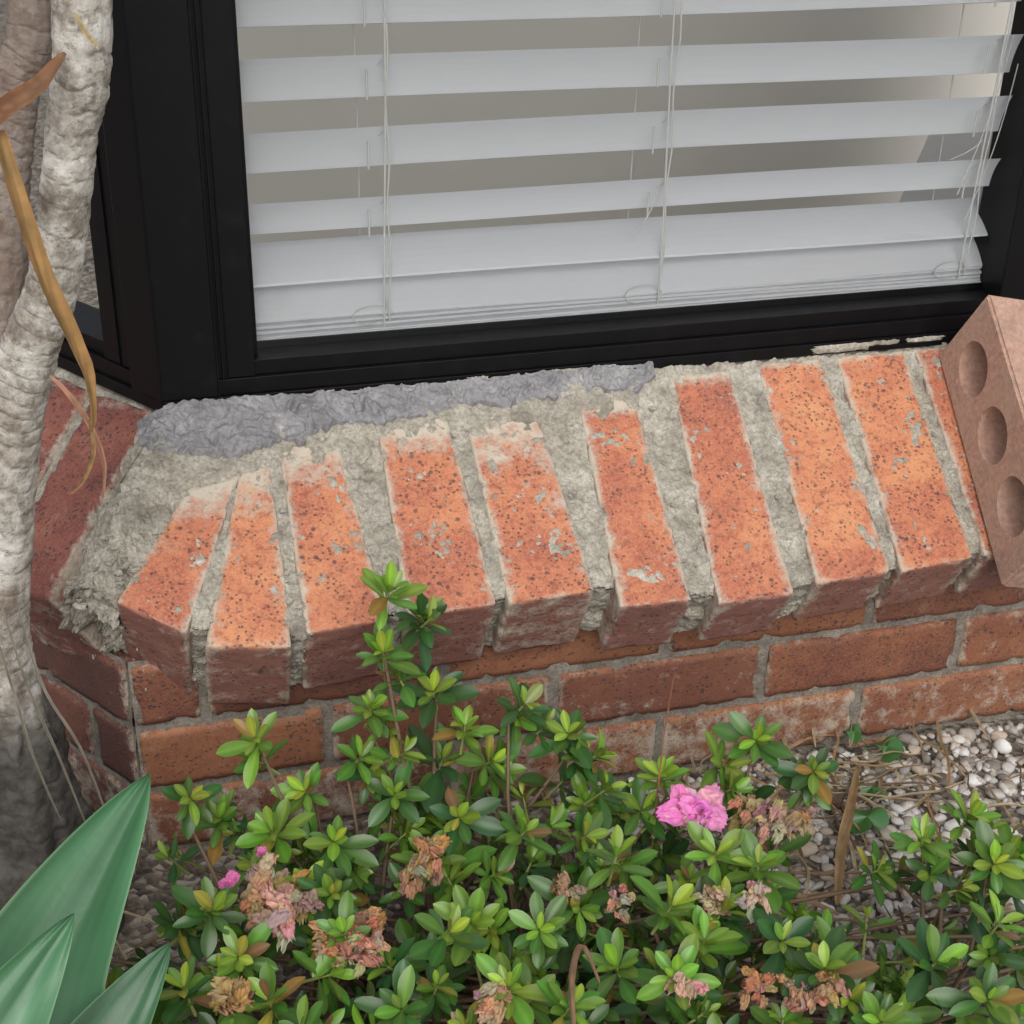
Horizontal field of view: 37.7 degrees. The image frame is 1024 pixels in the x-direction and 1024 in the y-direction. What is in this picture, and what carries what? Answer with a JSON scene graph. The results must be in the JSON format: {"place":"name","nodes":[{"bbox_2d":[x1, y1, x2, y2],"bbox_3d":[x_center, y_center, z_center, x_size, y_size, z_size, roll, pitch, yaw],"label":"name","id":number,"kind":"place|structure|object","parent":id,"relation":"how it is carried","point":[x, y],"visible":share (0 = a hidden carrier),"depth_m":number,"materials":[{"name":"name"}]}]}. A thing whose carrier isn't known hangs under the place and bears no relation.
{"place":"outdoors","nodes":[
{"label":"outdoors","id":0,"kind":"place"},
{"bbox_2d":[57,366,154,411],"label":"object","id":1,"kind":"structure","parent":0,"point":[126,398],"depth_m":1.54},
{"bbox_2d":[57,121,163,409],"bbox_3d":[-0.642,-0.798,1.453,0.075,1.250,0.870,-29,41,-43],"label":"return window frame","id":2,"kind":"object","parent":1,"relation":"on","point":[105,341],"visible":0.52,"depth_m":1.50,"materials":[{"name":"black metal"}]},
{"bbox_2d":[0,0,100,324],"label":"return window glass","id":3,"kind":"object","parent":2,"relation":"in","point":[87,305],"depth_m":1.55,"materials":[{"name":"glass"}]},
{"bbox_2d":[108,713,1023,1023],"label":"ground","id":4,"kind":"structure","parent":0,"point":[148,885],"depth_m":1.55,"materials":[{"name":"soil"}]},
{"bbox_2d":[0,0,125,939],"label":"tree","id":5,"kind":"object","parent":4,"relation":"on","point":[63,48],"visible":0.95,"depth_m":1.12,"materials":[{"name":"grey plant"}]},
{"bbox_2d":[0,773,170,1023],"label":"agave plant","id":6,"kind":"object","parent":4,"relation":"on","point":[61,912],"visible":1,"depth_m":1.11,"materials":[{"name":"green plant"}]},
{"bbox_2d":[32,637,148,845],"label":"bay return bricks","id":7,"kind":"object","parent":4,"relation":"on","point":[101,681],"visible":0.25,"depth_m":1.52,"materials":[{"name":"red brick"}]},
{"bbox_2d":[35,367,144,501],"bbox_3d":[-0.615,-0.106,1.609,0.192,0.109,0.550,-29,41,-43],"label":"mortar joint","id":8,"kind":"object","parent":7,"relation":"on","point":[72,379],"visible":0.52,"depth_m":1.53,"materials":[{"name":"grey concrete"}]},
{"bbox_2d":[29,377,151,655],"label":"return sill bricks","id":9,"kind":"object","parent":8,"relation":"on","point":[64,522],"visible":0.45,"depth_m":1.47,"materials":[{"name":"red brick"}]},
{"bbox_2d":[38,652,147,850],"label":"bay return bricks joints","id":10,"kind":"object","parent":7,"relation":"attached to","point":[94,739],"visible":0.19,"depth_m":1.54,"materials":[{"name":"grey concrete"}]},
{"bbox_2d":[105,561,1023,1023],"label":"azalea bush","id":11,"kind":"object","parent":4,"relation":"on","point":[515,975],"visible":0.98,"depth_m":1.30,"materials":[{"name":"green plant"}]},
{"bbox_2d":[115,663,1023,1023],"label":"dead leaves","id":12,"kind":"object","parent":4,"relation":"on","point":[845,841],"visible":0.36,"depth_m":1.57,"materials":[{"name":"brown plant"}]},
{"bbox_2d":[130,584,1023,851],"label":"bay wall bricks","id":13,"kind":"object","parent":4,"relation":"on","point":[177,755],"visible":0.34,"depth_m":1.65,"materials":[{"name":"red brick"}]},
{"bbox_2d":[120,342,985,685],"bbox_3d":[0.180,0.001,1.570,1.130,0.237,0.243,-6,30,-14],"label":"sill mortar","id":14,"kind":"object","parent":13,"relation":"on","point":[358,446],"visible":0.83,"depth_m":1.52,"materials":[{"name":"grey concrete"}]},
{"bbox_2d":[59,431,188,690],"bbox_3d":[-0.361,0.052,1.464,0.077,0.231,0.200,11,30,16],"label":"corner mortar","id":15,"kind":"object","parent":14,"relation":"attached to","point":[116,512],"visible":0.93,"depth_m":1.42,"materials":[{"name":"grey concrete"}]},
{"bbox_2d":[137,361,655,458],"bbox_3d":[-0.104,-0.100,1.530,0.540,0.055,0.057,-6,30,-14],"label":"fresh mortar bead","id":16,"kind":"object","parent":14,"relation":"on","point":[234,426],"visible":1,"depth_m":1.51,"materials":[{"name":"grey concrete"}]},
{"bbox_2d":[117,347,1001,703],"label":"sill bricks","id":17,"kind":"object","parent":14,"relation":"on","point":[249,647],"visible":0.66,"depth_m":1.50,"materials":[{"name":"brick"}]},
{"bbox_2d":[59,348,974,638],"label":"mortar crumbs","id":18,"kind":"object","parent":17,"relation":"on","point":[117,572],"visible":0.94,"depth_m":1.40,"materials":[{"name":"grey concrete"}]},
{"bbox_2d":[315,335,944,391],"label":"mortar splashes","id":19,"kind":"object","parent":17,"relation":"on","point":[839,348],"visible":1,"depth_m":1.67,"materials":[{"name":"grey concrete"}]},
{"bbox_2d":[939,295,1023,587],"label":"perforated brick","id":20,"kind":"object","parent":17,"relation":"on","point":[981,355],"visible":1,"depth_m":1.58,"materials":[{"name":"brick"}]},
{"bbox_2d":[353,339,942,393],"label":"frame packers","id":21,"kind":"object","parent":14,"relation":"on","point":[904,345],"visible":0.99,"depth_m":1.68,"materials":[{"name":"plastic"}]},
{"bbox_2d":[128,598,1023,853],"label":"mortar joints","id":22,"kind":"object","parent":13,"relation":"attached to","point":[553,672],"visible":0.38,"depth_m":1.64,"materials":[{"name":"grey concrete"}]},
{"bbox_2d":[237,2,1015,242],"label":"interior wall","id":23,"kind":"structure","parent":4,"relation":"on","point":[930,21],"depth_m":2.56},
{"bbox_2d":[383,720,1023,1018],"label":"gravel","id":24,"kind":"structure","parent":0,"point":[967,736],"depth_m":1.65,"materials":[{"name":"grey gravel"}]},
{"bbox_2d":[843,724,904,841],"bbox_3d":[0.403,0.306,1.658,0.074,0.035,0.185,6,29,8],"label":"ground weed","id":25,"kind":"object","parent":24,"relation":"on","point":[866,820],"visible":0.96,"depth_m":1.65,"materials":[{"name":"green plant"}]},
{"bbox_2d":[706,343,948,366],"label":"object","id":26,"kind":"structure","parent":0,"point":[829,355],"depth_m":1.67,"materials":[{"name":"grey concrete"}]},
{"bbox_2d":[163,0,987,405],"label":"front window frame","id":27,"kind":"object","parent":26,"relation":"on","point":[711,334],"visible":0.59,"depth_m":1.56,"materials":[{"name":"black metal"}]},
{"bbox_2d":[103,0,218,401],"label":"corner post","id":28,"kind":"object","parent":27,"relation":"attached to","point":[150,129],"visible":1,"depth_m":1.39,"materials":[{"name":"black metal"}]},
{"bbox_2d":[188,0,224,396],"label":"frame ribs","id":29,"kind":"object","parent":27,"relation":"attached to","point":[202,100],"visible":1,"depth_m":1.40,"materials":[{"name":"black metal"}]},
{"bbox_2d":[235,0,1023,340],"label":"venetian blind","id":30,"kind":"object","parent":27,"relation":"attached to","point":[351,284],"visible":0.98,"depth_m":1.56,"materials":[{"name":"white plastic"}]},
{"bbox_2d":[974,0,1023,299],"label":"corner post","id":31,"kind":"object","parent":27,"relation":"attached to","point":[1000,246],"depth_m":1.66,"materials":[{"name":"black metal"}]},
{"bbox_2d":[899,132,992,201],"bbox_3d":[0.622,-0.436,2.136,0.125,0.051,0.742,11,30,17],"label":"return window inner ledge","id":32,"kind":"object","parent":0,"point":[955,145],"visible":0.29,"depth_m":2.28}
]}

